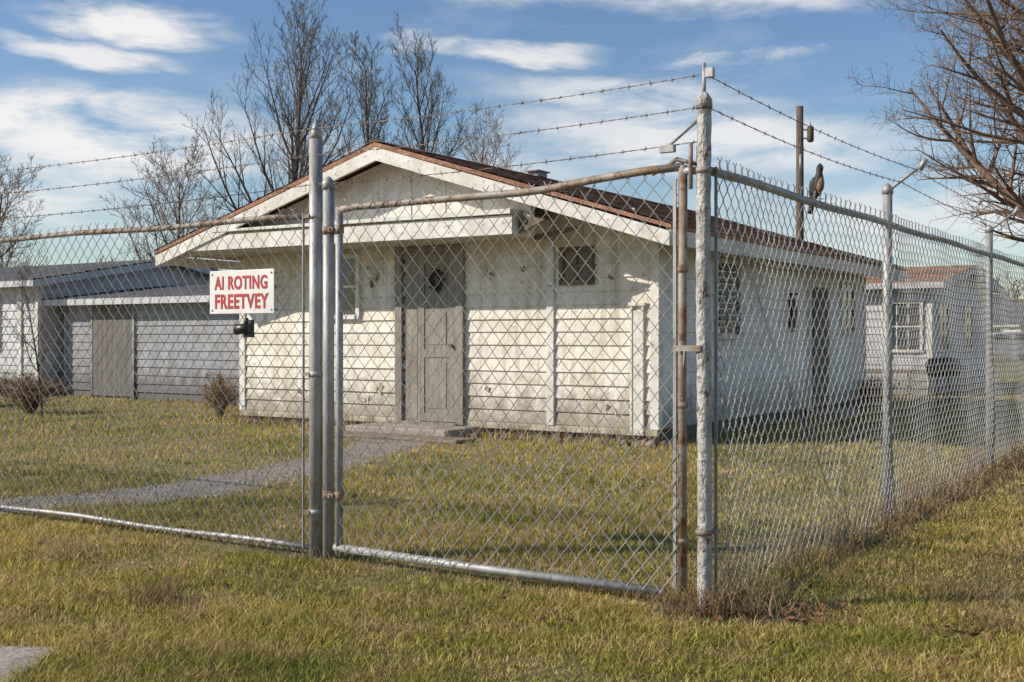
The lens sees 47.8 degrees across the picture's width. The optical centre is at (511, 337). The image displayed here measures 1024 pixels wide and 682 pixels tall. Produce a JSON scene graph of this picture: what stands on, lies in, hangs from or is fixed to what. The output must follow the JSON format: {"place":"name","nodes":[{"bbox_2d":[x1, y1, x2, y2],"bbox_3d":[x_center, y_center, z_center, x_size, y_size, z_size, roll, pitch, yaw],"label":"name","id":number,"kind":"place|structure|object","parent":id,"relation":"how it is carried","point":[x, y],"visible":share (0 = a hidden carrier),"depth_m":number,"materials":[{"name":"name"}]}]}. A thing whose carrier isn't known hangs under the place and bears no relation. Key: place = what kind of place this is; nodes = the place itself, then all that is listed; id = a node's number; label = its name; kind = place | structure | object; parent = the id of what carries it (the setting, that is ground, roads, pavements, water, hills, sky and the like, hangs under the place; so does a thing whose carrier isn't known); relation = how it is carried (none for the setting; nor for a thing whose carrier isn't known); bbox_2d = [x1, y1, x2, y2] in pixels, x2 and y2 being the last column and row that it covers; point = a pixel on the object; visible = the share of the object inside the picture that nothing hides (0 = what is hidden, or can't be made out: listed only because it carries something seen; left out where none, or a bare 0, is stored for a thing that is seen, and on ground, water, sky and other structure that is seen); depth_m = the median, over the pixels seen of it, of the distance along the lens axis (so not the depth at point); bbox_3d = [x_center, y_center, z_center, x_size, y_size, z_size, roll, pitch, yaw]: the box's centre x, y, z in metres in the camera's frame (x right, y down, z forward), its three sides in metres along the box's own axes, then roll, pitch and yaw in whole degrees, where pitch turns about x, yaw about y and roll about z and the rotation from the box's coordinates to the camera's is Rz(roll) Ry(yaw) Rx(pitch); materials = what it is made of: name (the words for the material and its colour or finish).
{"place":"outdoors","nodes":[
{"label":"outdoors","id":0,"kind":"place"},
{"bbox_2d":[0,646,60,681],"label":"sidewalk","id":1,"kind":"structure","parent":0,"point":[9,655],"depth_m":4.26,"materials":[{"name":"concrete"}]},
{"bbox_2d":[0,437,466,515],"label":"path","id":2,"kind":"structure","parent":0,"point":[373,447],"depth_m":9.45,"materials":[{"name":"concrete"}]},
{"bbox_2d":[241,417,677,447],"bbox_3d":[-1.027,1.170,14.369,6.635,0.127,0.625,0,0,32],"label":"foundation rubble","id":3,"kind":"object","parent":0,"point":[645,442],"visible":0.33,"depth_m":13.24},
{"bbox_2d":[0,355,1023,681],"bbox_3d":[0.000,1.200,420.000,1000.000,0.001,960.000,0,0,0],"label":"ground","id":4,"kind":"structure","parent":0,"point":[370,507],"depth_m":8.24,"materials":[{"name":"green plant"}]},
{"bbox_2d":[0,371,33,395],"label":"dry shrub","id":5,"kind":"object","parent":4,"relation":"on","point":[3,376],"visible":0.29,"depth_m":20.27,"materials":[{"name":"brown plant"}]},
{"bbox_2d":[0,152,48,267],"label":"bare tree","id":6,"kind":"object","parent":4,"relation":"on","point":[15,187],"visible":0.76,"depth_m":31.38,"materials":[{"name":"brown plant"}]},
{"bbox_2d":[2,252,58,416],"bbox_3d":[-7.086,-0.053,17.121,0.844,2.509,0.731,0,0,0],"label":"bare tree","id":7,"kind":"object","parent":4,"relation":"on","point":[37,363],"visible":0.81,"depth_m":17.08,"materials":[{"name":"brown plant"}]},
{"bbox_2d":[0,369,75,413],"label":"dry shrub","id":8,"kind":"object","parent":4,"relation":"on","point":[30,398],"visible":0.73,"depth_m":18.09,"materials":[{"name":"brown plant"}]},
{"bbox_2d":[0,266,209,395],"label":"walls","id":9,"kind":"structure","parent":4,"relation":"on","point":[126,284],"depth_m":23.86,"materials":[{"name":"white wood"}]},
{"bbox_2d":[0,289,22,381],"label":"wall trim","id":10,"kind":"structure","parent":9,"relation":"attached to","point":[20,353],"depth_m":23.66,"materials":[{"name":"paint"}]},
{"bbox_2d":[0,259,218,287],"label":"roof","id":11,"kind":"structure","parent":9,"relation":"on","point":[115,268],"depth_m":24.90,"materials":[{"name":"grey stone"}]},
{"bbox_2d":[42,284,238,403],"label":"shed","id":12,"kind":"structure","parent":4,"relation":"on","point":[183,338],"depth_m":22.20,"materials":[{"name":"grey wood"}]},
{"bbox_2d":[90,304,135,398],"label":"shed doors","id":13,"kind":"structure","parent":12,"relation":"in","point":[94,310],"depth_m":22.68,"materials":[{"name":"grey wood"}]},
{"bbox_2d":[99,130,238,270],"bbox_3d":[-9.585,-2.272,32.199,3.867,6.955,3.514,0,0,-26],"label":"bare tree","id":14,"kind":"object","parent":4,"relation":"on","point":[179,204],"visible":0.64,"depth_m":31.95,"materials":[{"name":"brown plant"}]},
{"bbox_2d":[194,367,238,419],"bbox_3d":[-4.194,0.799,16.602,0.767,0.806,0.760,0,0,0],"label":"dry shrub","id":15,"kind":"object","parent":4,"relation":"on","point":[220,396],"visible":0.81,"depth_m":16.55,"materials":[{"name":"brown plant"}]},
{"bbox_2d":[179,0,376,211],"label":"bare tree","id":16,"kind":"object","parent":4,"relation":"on","point":[298,139],"visible":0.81,"depth_m":32.86,"materials":[{"name":"brown plant"}]},
{"bbox_2d":[323,30,403,162],"bbox_3d":[-4.923,-4.451,38.080,2.846,11.317,3.364,0,0,-31],"label":"bare tree","id":17,"kind":"object","parent":4,"relation":"on","point":[366,101],"visible":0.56,"depth_m":37.62,"materials":[{"name":"brown plant"}]},
{"bbox_2d":[299,422,479,444],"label":"step","id":18,"kind":"structure","parent":4,"relation":"on","point":[386,428],"depth_m":13.78,"materials":[{"name":"concrete"}]},
{"bbox_2d":[361,12,484,162],"bbox_3d":[-2.816,-4.761,38.519,3.278,11.931,4.081,0,0,43],"label":"bare tree","id":19,"kind":"object","parent":4,"relation":"on","point":[421,136],"visible":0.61,"depth_m":38.17,"materials":[{"name":"brown plant"}]},
{"bbox_2d":[450,101,530,173],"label":"bare tree","id":20,"kind":"object","parent":4,"relation":"on","point":[483,148],"visible":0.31,"depth_m":42.62,"materials":[{"name":"brown plant"}]},
{"bbox_2d":[0,63,1023,609],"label":"chain link fence","id":21,"kind":"object","parent":4,"relation":"on","point":[320,373],"visible":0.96,"depth_m":6.53,"materials":[{"name":"metal"}]},
{"bbox_2d":[210,269,277,336],"bbox_3d":[-1.528,-0.190,6.517,0.510,0.380,0.096,0,0,33],"label":"warning sign","id":22,"kind":"object","parent":21,"relation":"attached to","point":[240,291],"visible":1,"depth_m":6.50,"materials":[{"name":"metal"}]},
{"bbox_2d":[0,74,1023,237],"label":"barbed wire","id":23,"kind":"object","parent":21,"relation":"attached to","point":[497,135],"visible":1,"depth_m":6.14,"materials":[{"name":"grey metal"}]},
{"bbox_2d":[327,162,700,596],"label":"chain link gate","id":24,"kind":"structure","parent":21,"relation":"attached to","point":[682,347],"depth_m":5.51,"materials":[{"name":"metal"}]},
{"bbox_2d":[807,163,824,213],"bbox_3d":[1.669,-0.814,6.334,0.080,0.269,0.135,0,0,3],"label":"perched bird","id":25,"kind":"object","parent":21,"relation":"attached to","point":[816,183],"visible":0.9,"depth_m":6.29},
{"bbox_2d":[0,408,1023,642],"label":"dry weeds","id":26,"kind":"object","parent":4,"relation":"on","point":[726,603],"visible":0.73,"depth_m":6.10,"materials":[{"name":"brown plant"}]},
{"bbox_2d":[0,433,1023,676],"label":"fallen leaves","id":27,"kind":"object","parent":4,"relation":"on","point":[793,618],"visible":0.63,"depth_m":4.96,"materials":[{"name":"brown plant"}]},
{"bbox_2d":[240,400,861,444],"bbox_3d":[1.039,1.113,17.895,6.530,0.175,7.910,0,0,33],"label":"foundation","id":28,"kind":"object","parent":4,"relation":"on","point":[692,431],"visible":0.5,"depth_m":14.18,"materials":[{"name":"concrete"}]},
{"bbox_2d":[244,168,863,429],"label":"walls","id":29,"kind":"structure","parent":28,"relation":"on","point":[602,338],"depth_m":14.08,"materials":[{"name":"paint"}]},
{"bbox_2d":[395,245,465,425],"bbox_3d":[-1.049,-0.020,14.499,1.070,2.240,0.120,0,0,33],"label":"front door","id":30,"kind":"structure","parent":29,"relation":"attached to","point":[440,329],"depth_m":14.49,"materials":[{"name":"grey wood"}]},
{"bbox_2d":[274,264,616,416],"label":"peeled paint patches","id":31,"kind":"object","parent":29,"relation":"attached to","point":[605,407],"visible":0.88,"depth_m":14.07,"materials":[{"name":"grey wood"}]},
{"bbox_2d":[154,140,905,270],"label":"roof","id":32,"kind":"structure","parent":29,"relation":"on","point":[618,203],"depth_m":14.52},
{"bbox_2d":[525,169,550,177],"bbox_3d":[0.377,-2.395,16.955,0.240,0.090,0.350,0,0,33],"label":"roof vent","id":33,"kind":"object","parent":32,"relation":"on","point":[539,173],"visible":0.84,"depth_m":16.85,"materials":[{"name":"grey metal"}]},
{"bbox_2d":[155,147,905,281],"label":"fascia and porch canopy","id":34,"kind":"structure","parent":29,"relation":"attached to","point":[393,165],"depth_m":13.98,"materials":[{"name":"paint"}]},
{"bbox_2d":[239,240,865,435],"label":"corner boards","id":35,"kind":"object","parent":29,"relation":"attached to","point":[637,360],"visible":0.73,"depth_m":12.92,"materials":[{"name":"paint"}]},
{"bbox_2d":[334,246,855,338],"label":"windows","id":36,"kind":"structure","parent":29,"relation":"attached to","point":[577,263],"depth_m":14.57,"materials":[{"name":"glass"}]},
{"bbox_2d":[788,293,798,331],"bbox_3d":[4.003,-0.355,16.407,0.120,0.550,0.200,0,0,33],"label":"meter box","id":37,"kind":"object","parent":29,"relation":"attached to","point":[792,311],"visible":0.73,"depth_m":16.36,"materials":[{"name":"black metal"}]},
{"bbox_2d":[806,281,859,419],"bbox_3d":[4.818,0.185,17.307,0.500,2.030,1.000,0,0,33],"label":"side door","id":38,"kind":"structure","parent":29,"relation":"attached to","point":[819,333],"depth_m":17.34,"materials":[{"name":"paint"}]},
{"bbox_2d":[98,255,1023,301],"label":"distant trees","id":39,"kind":"object","parent":4,"relation":"on","point":[995,293],"depth_m":101.73,"materials":[{"name":"brown plant"}]},
{"bbox_2d":[796,106,813,239],"bbox_3d":[10.124,-3.400,39.955,0.612,9.200,0.410,0,0,0],"label":"utility pole","id":40,"kind":"object","parent":4,"relation":"on","point":[800,130],"visible":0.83,"depth_m":39.89,"materials":[{"name":"brown wood"}]},
{"bbox_2d":[857,372,899,408],"bbox_3d":[6.066,0.882,19.409,1.050,0.643,1.028,0,0,0],"label":"dry shrub","id":41,"kind":"object","parent":4,"relation":"on","point":[869,392],"visible":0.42,"depth_m":19.27,"materials":[{"name":"brown plant"}]},
{"bbox_2d":[844,0,1023,247],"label":"bare tree","id":42,"kind":"object","parent":4,"relation":"on","point":[1004,48],"visible":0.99,"depth_m":17.17,"materials":[{"name":"brown plant"}]},
{"bbox_2d":[866,265,1005,397],"bbox_3d":[8.155,-0.215,27.108,5.200,2.830,7.260,0,0,33],"label":"bungalow","id":43,"kind":"object","parent":4,"relation":"on","point":[901,319],"visible":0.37,"depth_m":24.17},
{"bbox_2d":[866,300,973,397],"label":"windows and rail","id":44,"kind":"structure","parent":43,"relation":"in","point":[939,303],"depth_m":23.93,"materials":[{"name":"paint"}]},
{"bbox_2d":[925,357,973,411],"bbox_3d":[7.061,0.755,18.613,0.740,0.891,0.380,0,0,-17],"label":"outdoor grill","id":45,"kind":"object","parent":4,"relation":"on","point":[941,367],"visible":0.59,"depth_m":18.50,"materials":[{"name":"black metal"}]},
{"bbox_2d":[993,302,1023,332],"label":"cottage","id":46,"kind":"structure","parent":4,"relation":"on","point":[1002,327],"depth_m":78.34,"materials":[{"name":"paint"}]},
{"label":"walls","id":47,"kind":"object","parent":4,"relation":"on","visible":0},
{"bbox_2d":[993,294,1012,303],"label":"roof","id":48,"kind":"structure","parent":47,"relation":"on","point":[1000,298],"depth_m":85.21,"materials":[{"name":"grey stone"}]},
{"bbox_2d":[0,0,1023,298],"label":"sky","id":49,"kind":"structure","parent":0,"point":[81,80],"materials":[{"name":"blue"}]},
{"bbox_2d":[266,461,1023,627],"bbox_3d":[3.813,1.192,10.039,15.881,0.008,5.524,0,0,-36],"label":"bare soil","id":50,"kind":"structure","parent":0,"point":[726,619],"depth_m":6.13,"materials":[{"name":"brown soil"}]},
{"bbox_2d":[993,332,1023,361],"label":"parked car","id":51,"kind":"object","parent":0,"point":[1002,338],"visible":0.23,"depth_m":55.13,"materials":[{"name":"paint"}]}
]}

